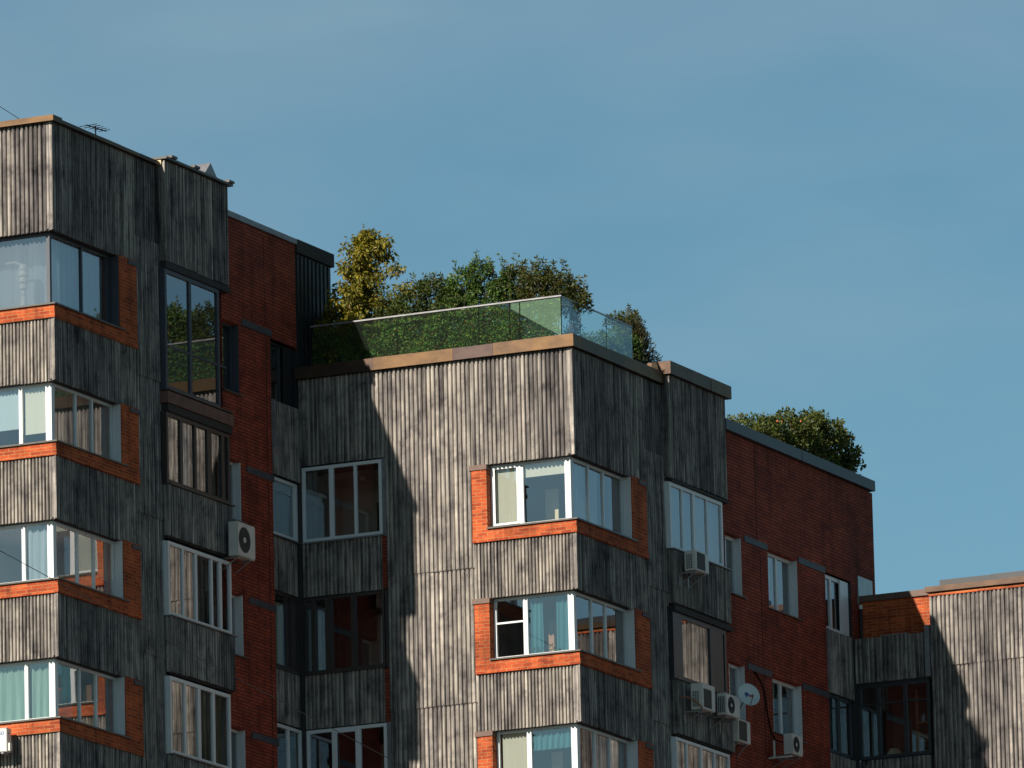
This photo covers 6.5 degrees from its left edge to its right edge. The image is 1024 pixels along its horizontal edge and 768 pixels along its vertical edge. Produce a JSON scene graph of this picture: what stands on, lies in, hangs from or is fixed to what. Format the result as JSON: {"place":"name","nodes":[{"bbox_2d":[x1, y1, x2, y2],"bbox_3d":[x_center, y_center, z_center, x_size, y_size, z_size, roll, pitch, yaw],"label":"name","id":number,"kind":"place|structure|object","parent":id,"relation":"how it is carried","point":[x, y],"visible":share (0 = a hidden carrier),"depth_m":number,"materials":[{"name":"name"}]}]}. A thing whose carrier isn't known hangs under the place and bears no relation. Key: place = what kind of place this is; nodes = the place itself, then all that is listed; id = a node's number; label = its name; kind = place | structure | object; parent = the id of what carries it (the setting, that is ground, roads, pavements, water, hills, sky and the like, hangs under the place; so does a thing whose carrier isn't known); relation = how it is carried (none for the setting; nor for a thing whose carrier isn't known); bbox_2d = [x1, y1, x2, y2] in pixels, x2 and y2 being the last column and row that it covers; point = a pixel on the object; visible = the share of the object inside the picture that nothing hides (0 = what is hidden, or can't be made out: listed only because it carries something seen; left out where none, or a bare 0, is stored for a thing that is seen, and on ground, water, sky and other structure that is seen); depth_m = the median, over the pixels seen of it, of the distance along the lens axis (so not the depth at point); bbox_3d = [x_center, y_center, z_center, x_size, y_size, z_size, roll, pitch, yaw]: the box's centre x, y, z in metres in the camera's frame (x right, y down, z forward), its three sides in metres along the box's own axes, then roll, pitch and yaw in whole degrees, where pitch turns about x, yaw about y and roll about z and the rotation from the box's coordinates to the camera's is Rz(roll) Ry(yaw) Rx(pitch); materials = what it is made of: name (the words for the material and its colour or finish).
{"place":"outdoors","nodes":[
{"label":"outdoors","id":0,"kind":"place"},
{"bbox_2d":[1,551,406,767],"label":"cable","id":1,"kind":"object","parent":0,"point":[204,660],"visible":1,"depth_m":176.37,"materials":[{"name":"black rubber"}]},
{"bbox_2d":[0,0,1023,593],"label":"sky","id":2,"kind":"structure","parent":0,"point":[817,204],"materials":[{"name":"blue"}]},
{"label":"ground","id":3,"kind":"structure","parent":0,"visible":0},
{"bbox_2d":[0,114,333,767],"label":"apartment building","id":4,"kind":"structure","parent":3,"relation":"on","point":[213,307],"depth_m":198.08,"materials":[{"name":"wood"}]},
{"bbox_2d":[0,728,11,755],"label":"air conditioner","id":5,"kind":"object","parent":4,"relation":"attached to","point":[5,742],"visible":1,"depth_m":192.94,"materials":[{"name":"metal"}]},
{"bbox_2d":[0,390,18,431],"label":"roller blind","id":6,"kind":"object","parent":4,"relation":"attached to","point":[9,410],"visible":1,"depth_m":195.12,"materials":[{"name":"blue fabric"}]},
{"bbox_2d":[0,667,24,721],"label":"curtain","id":7,"kind":"object","parent":4,"relation":"hanging from","point":[12,694],"visible":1,"depth_m":193.86,"materials":[{"name":"fabric"}]},
{"bbox_2d":[0,383,44,443],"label":"window","id":8,"kind":"structure","parent":4,"relation":"in","point":[21,388],"depth_m":194.89,"materials":[{"name":"white plastic"}]},
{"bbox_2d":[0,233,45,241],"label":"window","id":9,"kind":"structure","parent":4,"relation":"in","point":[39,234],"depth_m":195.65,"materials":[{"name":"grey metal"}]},
{"bbox_2d":[0,236,46,308],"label":"curtain","id":10,"kind":"object","parent":4,"relation":"hanging from","point":[22,272],"visible":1,"depth_m":195.59,"materials":[{"name":"fabric"}]},
{"bbox_2d":[0,521,46,583],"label":"window","id":11,"kind":"structure","parent":4,"relation":"in","point":[23,526],"depth_m":194.27,"materials":[{"name":"white plastic"}]},
{"bbox_2d":[0,659,48,721],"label":"window","id":12,"kind":"structure","parent":4,"relation":"in","point":[26,664],"depth_m":193.61,"materials":[{"name":"white plastic"}]},
{"bbox_2d":[25,386,45,434],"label":"roller blind","id":13,"kind":"object","parent":4,"relation":"attached to","point":[35,410],"visible":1,"depth_m":194.84,"materials":[{"name":"beige fabric"}]},
{"bbox_2d":[29,525,47,579],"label":"curtain","id":14,"kind":"object","parent":4,"relation":"hanging from","point":[38,558],"visible":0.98,"depth_m":194.21,"materials":[{"name":"fabric"}]},
{"bbox_2d":[32,664,49,717],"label":"curtain","id":15,"kind":"object","parent":4,"relation":"hanging from","point":[40,691],"visible":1,"depth_m":193.60,"materials":[{"name":"fabric"}]},
{"bbox_2d":[58,666,72,719],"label":"curtain","id":16,"kind":"object","parent":4,"relation":"hanging from","point":[65,687],"visible":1,"depth_m":194.03,"materials":[{"name":"glass"}]},
{"bbox_2d":[51,240,101,319],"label":"curtain","id":17,"kind":"object","parent":4,"relation":"hanging from","point":[92,285],"visible":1,"depth_m":196.54,"materials":[{"name":"fabric"}]},
{"bbox_2d":[54,390,104,455],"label":"curtain","id":18,"kind":"object","parent":4,"relation":"hanging from","point":[63,417],"visible":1,"depth_m":196.03,"materials":[{"name":"fabric"}]},
{"bbox_2d":[51,233,110,322],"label":"window","id":19,"kind":"structure","parent":4,"relation":"in","point":[107,265],"depth_m":197.43,"materials":[{"name":"grey metal"}]},
{"bbox_2d":[54,383,112,458],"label":"window","id":20,"kind":"structure","parent":4,"relation":"in","point":[75,394],"depth_m":196.18,"materials":[{"name":"white plastic"}]},
{"bbox_2d":[56,522,114,594],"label":"window","id":21,"kind":"structure","parent":4,"relation":"in","point":[76,531],"depth_m":195.55,"materials":[{"name":"white plastic"}]},
{"bbox_2d":[58,660,116,732],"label":"window","id":22,"kind":"structure","parent":4,"relation":"in","point":[79,669],"depth_m":194.98,"materials":[{"name":"white plastic"}]},
{"bbox_2d":[92,676,109,730],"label":"curtain","id":23,"kind":"object","parent":4,"relation":"hanging from","point":[103,691],"visible":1,"depth_m":195.56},
{"bbox_2d":[95,577,106,592],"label":"curtain","id":24,"kind":"object","parent":4,"relation":"hanging from","point":[101,584],"visible":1,"depth_m":196.02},
{"bbox_2d":[168,417,173,480],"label":"curtain","id":25,"kind":"object","parent":4,"relation":"hanging from","point":[171,445],"visible":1,"depth_m":199.10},
{"bbox_2d":[183,424,188,485],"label":"curtain","id":26,"kind":"object","parent":4,"relation":"hanging from","point":[185,454],"visible":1,"depth_m":199.71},
{"bbox_2d":[170,548,204,622],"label":"curtain","id":27,"kind":"object","parent":4,"relation":"hanging from","point":[175,580],"visible":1,"depth_m":199.10,"materials":[{"name":"fabric"}]},
{"bbox_2d":[162,268,226,407],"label":"window","id":28,"kind":"structure","parent":4,"relation":"in","point":[189,281],"depth_m":200.24,"materials":[{"name":"grey metal"}]},
{"bbox_2d":[172,682,221,764],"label":"curtain","id":29,"kind":"object","parent":4,"relation":"hanging from","point":[191,721],"visible":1,"depth_m":198.71,"materials":[{"name":"fabric"}]},
{"bbox_2d":[163,411,230,503],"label":"window","id":30,"kind":"structure","parent":4,"relation":"in","point":[224,460],"depth_m":200.24,"materials":[{"name":"grey plastic"}]},
{"bbox_2d":[165,541,231,633],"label":"window","id":31,"kind":"structure","parent":4,"relation":"in","point":[195,553],"depth_m":199.36,"materials":[{"name":"white plastic"}]},
{"bbox_2d":[167,676,231,767],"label":"window","id":32,"kind":"structure","parent":4,"relation":"in","point":[198,688],"depth_m":198.59,"materials":[{"name":"white plastic"}]},
{"bbox_2d":[211,434,215,495],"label":"curtain","id":33,"kind":"object","parent":4,"relation":"hanging from","point":[213,440],"visible":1,"depth_m":200.90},
{"bbox_2d":[221,322,243,396],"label":"window","id":34,"kind":"structure","parent":4,"relation":"in","point":[232,330],"depth_m":202.60,"materials":[{"name":"grey metal"}]},
{"bbox_2d":[220,521,254,574],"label":"air conditioner","id":35,"kind":"object","parent":4,"relation":"attached to","point":[241,541],"visible":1,"depth_m":200.69,"materials":[{"name":"metal"}]},
{"bbox_2d":[230,462,245,523],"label":"window","id":36,"kind":"structure","parent":4,"relation":"in","point":[235,467],"depth_m":202.01,"materials":[{"name":"white plastic"}]},
{"bbox_2d":[231,729,245,767],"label":"window","id":37,"kind":"structure","parent":4,"relation":"in","point":[239,735],"depth_m":200.78,"materials":[{"name":"white plastic"}]},
{"bbox_2d":[232,595,248,658],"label":"window","id":38,"kind":"structure","parent":4,"relation":"in","point":[237,600],"depth_m":201.37,"materials":[{"name":"white plastic"}]},
{"bbox_2d":[270,341,281,402],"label":"window","id":39,"kind":"structure","parent":4,"relation":"in","point":[278,347],"depth_m":204.64,"materials":[{"name":"grey metal"}]},
{"bbox_2d":[275,602,282,664],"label":"curtain","id":40,"kind":"object","parent":4,"relation":"hanging from","point":[278,631],"visible":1,"depth_m":203.18,"materials":[{"name":"fabric"}]},
{"bbox_2d":[273,491,288,535],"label":"curtain","id":41,"kind":"object","parent":4,"relation":"hanging from","point":[280,513],"visible":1,"depth_m":203.98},
{"bbox_2d":[273,481,290,495],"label":"roller blind","id":42,"kind":"object","parent":4,"relation":"attached to","point":[281,488],"visible":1,"depth_m":204.12,"materials":[{"name":"grey fabric"}]},
{"bbox_2d":[274,476,297,541],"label":"window","id":43,"kind":"structure","parent":4,"relation":"in","point":[294,487],"depth_m":204.39,"materials":[{"name":"white plastic"}]},
{"bbox_2d":[275,591,300,672],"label":"window","id":44,"kind":"structure","parent":4,"relation":"in","point":[293,636],"depth_m":203.59,"materials":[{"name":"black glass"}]},
{"bbox_2d":[277,723,301,767],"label":"window","id":45,"kind":"structure","parent":4,"relation":"in","point":[287,729],"depth_m":202.90,"materials":[{"name":"white plastic"}]},
{"bbox_2d":[273,333,874,767],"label":"apartment building","id":46,"kind":"structure","parent":3,"relation":"on","point":[431,587],"depth_m":203.91,"materials":[{"name":"wood"}]},
{"bbox_2d":[308,610,311,670],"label":"curtain","id":47,"kind":"object","parent":46,"relation":"hanging from","point":[309,640],"visible":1,"depth_m":204.03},
{"bbox_2d":[307,472,318,538],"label":"curtain","id":48,"kind":"object","parent":46,"relation":"hanging from","point":[312,510],"visible":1,"depth_m":204.65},
{"bbox_2d":[318,609,325,669],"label":"curtain","id":49,"kind":"object","parent":46,"relation":"hanging from","point":[321,643],"visible":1,"depth_m":203.91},
{"bbox_2d":[302,459,383,542],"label":"window","id":50,"kind":"structure","parent":46,"relation":"in","point":[331,467],"depth_m":204.19,"materials":[{"name":"white plastic"}]},
{"bbox_2d":[304,591,385,673],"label":"window","id":51,"kind":"structure","parent":46,"relation":"in","point":[329,628],"depth_m":203.69,"materials":[{"name":"black plastic"}]},
{"bbox_2d":[306,723,387,767],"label":"window","id":52,"kind":"structure","parent":46,"relation":"in","point":[358,729],"depth_m":203.00,"materials":[{"name":"white plastic"}]},
{"bbox_2d":[314,223,420,362],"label":"tree","id":53,"kind":"object","parent":46,"relation":"on","point":[361,274],"visible":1,"depth_m":205.99,"materials":[{"name":"green plant"}]},
{"bbox_2d":[361,271,469,337],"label":"shrub","id":54,"kind":"object","parent":46,"relation":"on","point":[399,305],"visible":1,"depth_m":205.24,"materials":[{"name":"green plant"}]},
{"bbox_2d":[311,298,562,364],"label":"ivy hedge","id":55,"kind":"object","parent":46,"relation":"on","point":[422,337],"visible":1,"depth_m":204.44,"materials":[{"name":"green plant"}]},
{"bbox_2d":[310,295,631,354],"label":"glass balustrade","id":56,"kind":"object","parent":46,"relation":"on","point":[478,306],"visible":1,"depth_m":204.07,"materials":[{"name":"green glass"}]},
{"bbox_2d":[437,249,517,325],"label":"shrub","id":57,"kind":"object","parent":46,"relation":"on","point":[470,295],"visible":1,"depth_m":204.63,"materials":[{"name":"green plant"}]},
{"bbox_2d":[496,467,519,523],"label":"roller blind","id":58,"kind":"object","parent":46,"relation":"attached to","point":[506,494],"visible":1,"depth_m":202.69,"materials":[{"name":"beige fabric"}]},
{"bbox_2d":[497,252,519,290],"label":"shrub","id":59,"kind":"object","parent":46,"relation":"on","point":[508,280],"visible":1,"depth_m":204.41,"materials":[{"name":"green plant"}]},
{"bbox_2d":[503,732,527,767],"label":"roller blind","id":60,"kind":"object","parent":46,"relation":"attached to","point":[514,750],"visible":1,"depth_m":201.47,"materials":[{"name":"beige fabric"}]},
{"bbox_2d":[491,457,563,526],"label":"window","id":61,"kind":"structure","parent":46,"relation":"in","point":[520,482],"depth_m":202.50,"materials":[{"name":"white plastic"}]},
{"bbox_2d":[494,591,567,657],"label":"window","id":62,"kind":"structure","parent":46,"relation":"in","point":[525,620],"depth_m":201.91,"materials":[{"name":"white plastic"}]},
{"bbox_2d":[497,724,570,767],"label":"window","id":63,"kind":"structure","parent":46,"relation":"in","point":[529,731],"depth_m":201.27,"materials":[{"name":"white plastic"}]},
{"bbox_2d":[530,597,543,653],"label":"curtain","id":64,"kind":"object","parent":46,"relation":"hanging from","point":[536,623],"visible":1,"depth_m":201.84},
{"bbox_2d":[525,461,564,477],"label":"roller blind","id":65,"kind":"object","parent":46,"relation":"attached to","point":[544,469],"visible":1,"depth_m":202.40,"materials":[{"name":"beige fabric"}]},
{"bbox_2d":[496,254,594,334],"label":"shrub","id":66,"kind":"object","parent":46,"relation":"on","point":[539,282],"visible":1,"depth_m":204.09,"materials":[{"name":"green plant"}]},
{"bbox_2d":[545,488,558,519],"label":"wardrobe panel","id":67,"kind":"object","parent":46,"relation":"in","point":[552,503],"visible":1,"depth_m":203.27,"materials":[{"name":"beige paint"}]},
{"bbox_2d":[534,727,570,750],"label":"curtain","id":68,"kind":"object","parent":46,"relation":"hanging from","point":[552,739],"visible":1,"depth_m":201.15,"materials":[{"name":"fabric"}]},
{"bbox_2d":[548,618,556,651],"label":"wardrobe panel","id":69,"kind":"object","parent":46,"relation":"in","point":[552,627],"visible":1,"depth_m":202.68,"materials":[{"name":"white wood"}]},
{"bbox_2d":[551,752,562,767],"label":"wardrobe panel","id":70,"kind":"object","parent":46,"relation":"in","point":[557,759],"visible":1,"depth_m":202.07,"materials":[{"name":"beige paint"}]},
{"bbox_2d":[556,594,568,650],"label":"curtain","id":71,"kind":"object","parent":46,"relation":"hanging from","point":[562,622],"visible":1,"depth_m":201.59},
{"bbox_2d":[563,314,588,339],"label":"shrub","id":72,"kind":"object","parent":46,"relation":"on","point":[576,328],"visible":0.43,"depth_m":204.71,"materials":[{"name":"green plant"}]},
{"bbox_2d":[573,462,596,523],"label":"curtain","id":73,"kind":"object","parent":46,"relation":"hanging from","point":[579,484],"visible":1,"depth_m":202.81,"materials":[{"name":"glass"}]},
{"bbox_2d":[573,458,623,534],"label":"window","id":74,"kind":"structure","parent":46,"relation":"in","point":[587,466],"depth_m":203.49,"materials":[{"name":"white plastic"}]},
{"bbox_2d":[576,592,627,665],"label":"window","id":75,"kind":"structure","parent":46,"relation":"in","point":[590,599],"depth_m":202.80,"materials":[{"name":"white plastic"}]},
{"bbox_2d":[579,724,629,767],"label":"window","id":76,"kind":"structure","parent":46,"relation":"in","point":[594,732],"depth_m":202.26,"materials":[{"name":"white plastic"}]},
{"bbox_2d":[591,733,622,767],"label":"curtain","id":77,"kind":"object","parent":46,"relation":"hanging from","point":[616,753],"visible":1,"depth_m":202.46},
{"bbox_2d":[607,475,617,532],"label":"curtain","id":78,"kind":"object","parent":46,"relation":"hanging from","point":[612,504],"visible":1,"depth_m":204.18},
{"bbox_2d":[582,326,643,362],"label":"shrub","id":79,"kind":"object","parent":46,"relation":"on","point":[612,342],"visible":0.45,"depth_m":207.41,"materials":[{"name":"green plant"}]},
{"bbox_2d":[610,608,620,662],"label":"curtain","id":80,"kind":"object","parent":46,"relation":"hanging from","point":[616,632],"visible":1,"depth_m":203.58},
{"bbox_2d":[602,303,645,333],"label":"shrub","id":81,"kind":"object","parent":46,"relation":"on","point":[627,314],"visible":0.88,"depth_m":208.81,"materials":[{"name":"green plant"}]},
{"bbox_2d":[609,315,662,363],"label":"shrub","id":82,"kind":"object","parent":46,"relation":"on","point":[642,333],"visible":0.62,"depth_m":208.30,"materials":[{"name":"green plant"}]},
{"bbox_2d":[682,743,693,767],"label":"curtain","id":83,"kind":"object","parent":46,"relation":"hanging from","point":[690,758],"visible":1,"depth_m":205.88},
{"bbox_2d":[671,488,714,560],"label":"curtain","id":84,"kind":"object","parent":46,"relation":"hanging from","point":[699,525],"visible":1,"depth_m":207.40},
{"bbox_2d":[679,550,708,589],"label":"air conditioner","id":85,"kind":"object","parent":46,"relation":"attached to","point":[696,563],"visible":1,"depth_m":205.84,"materials":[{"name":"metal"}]},
{"bbox_2d":[682,621,706,683],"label":"curtain","id":86,"kind":"object","parent":46,"relation":"hanging from","point":[694,642],"visible":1,"depth_m":206.60,"materials":[{"name":"fabric"}]},
{"bbox_2d":[666,481,723,565],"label":"window","id":87,"kind":"structure","parent":46,"relation":"in","point":[693,494],"depth_m":207.15,"materials":[{"name":"white plastic"}]},
{"bbox_2d":[670,611,727,693],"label":"window","id":88,"kind":"structure","parent":46,"relation":"in","point":[717,656],"depth_m":207.15,"materials":[{"name":"grey metal"}]},
{"bbox_2d":[684,683,714,726],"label":"air conditioner","id":89,"kind":"object","parent":46,"relation":"attached to","point":[703,694],"visible":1,"depth_m":205.23,"materials":[{"name":"metal"}]},
{"bbox_2d":[673,737,729,767],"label":"window","id":90,"kind":"structure","parent":46,"relation":"in","point":[675,739],"depth_m":205.99,"materials":[{"name":"white plastic"}]},
{"bbox_2d":[709,753,721,767],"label":"curtain","id":91,"kind":"object","parent":46,"relation":"hanging from","point":[718,761],"visible":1,"depth_m":207.24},
{"bbox_2d":[709,693,739,733],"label":"air conditioner","id":92,"kind":"object","parent":46,"relation":"attached to","point":[728,706],"visible":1,"depth_m":206.57,"materials":[{"name":"metal"}]},
{"bbox_2d":[725,535,746,598],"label":"window","id":93,"kind":"structure","parent":46,"relation":"in","point":[735,543],"depth_m":209.65,"materials":[{"name":"white plastic"}]},
{"bbox_2d":[728,663,750,725],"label":"window","id":94,"kind":"structure","parent":46,"relation":"in","point":[739,671],"depth_m":209.08,"materials":[{"name":"white plastic"}]},
{"bbox_2d":[733,719,750,757],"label":"air conditioner","id":95,"kind":"object","parent":46,"relation":"attached to","point":[741,733],"visible":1,"depth_m":207.90,"materials":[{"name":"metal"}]},
{"bbox_2d":[738,683,759,708],"bbox_3d":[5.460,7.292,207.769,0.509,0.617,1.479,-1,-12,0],"label":"satellite dish","id":96,"kind":"object","parent":46,"relation":"attached to","point":[748,694],"visible":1,"depth_m":207.32,"materials":[{"name":"white metal"}]},
{"bbox_2d":[755,671,783,742],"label":"cable","id":97,"kind":"object","parent":46,"relation":"attached to","point":[767,709],"visible":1,"depth_m":209.99,"materials":[{"name":"black rubber"}]},
{"bbox_2d":[768,553,802,620],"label":"window","id":98,"kind":"structure","parent":46,"relation":"in","point":[791,565],"depth_m":212.48,"materials":[{"name":"white plastic"}]},
{"bbox_2d":[769,733,802,767],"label":"air conditioner","id":99,"kind":"object","parent":46,"relation":"attached to","point":[793,746],"visible":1,"depth_m":209.79,"materials":[{"name":"metal"}]},
{"bbox_2d":[772,678,806,743],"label":"window","id":100,"kind":"structure","parent":46,"relation":"in","point":[796,691],"depth_m":211.91,"materials":[{"name":"white plastic"}]},
{"bbox_2d":[726,406,866,474],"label":"shrub","id":101,"kind":"object","parent":46,"relation":"on","point":[811,432],"visible":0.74,"depth_m":215.88,"materials":[{"name":"green plant"}]},
{"bbox_2d":[825,574,848,635],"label":"window","id":102,"kind":"structure","parent":46,"relation":"in","point":[843,586],"depth_m":214.93,"materials":[{"name":"white plastic"}]},
{"bbox_2d":[825,571,1023,767],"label":"apartment building","id":103,"kind":"structure","parent":3,"relation":"on","point":[951,651],"depth_m":214.20,"materials":[{"name":"wood"}]},
{"bbox_2d":[829,693,853,759],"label":"window","id":104,"kind":"structure","parent":103,"relation":"in","point":[837,699],"depth_m":214.15,"materials":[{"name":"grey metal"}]},
{"bbox_2d":[858,679,932,760],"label":"window","id":105,"kind":"structure","parent":103,"relation":"in","point":[878,687],"depth_m":214.51,"materials":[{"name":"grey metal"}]},
{"bbox_2d":[915,690,927,751],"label":"shelf rack","id":106,"kind":"object","parent":103,"relation":"in","point":[919,741],"visible":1,"depth_m":214.83,"materials":[{"name":"brown wood"}]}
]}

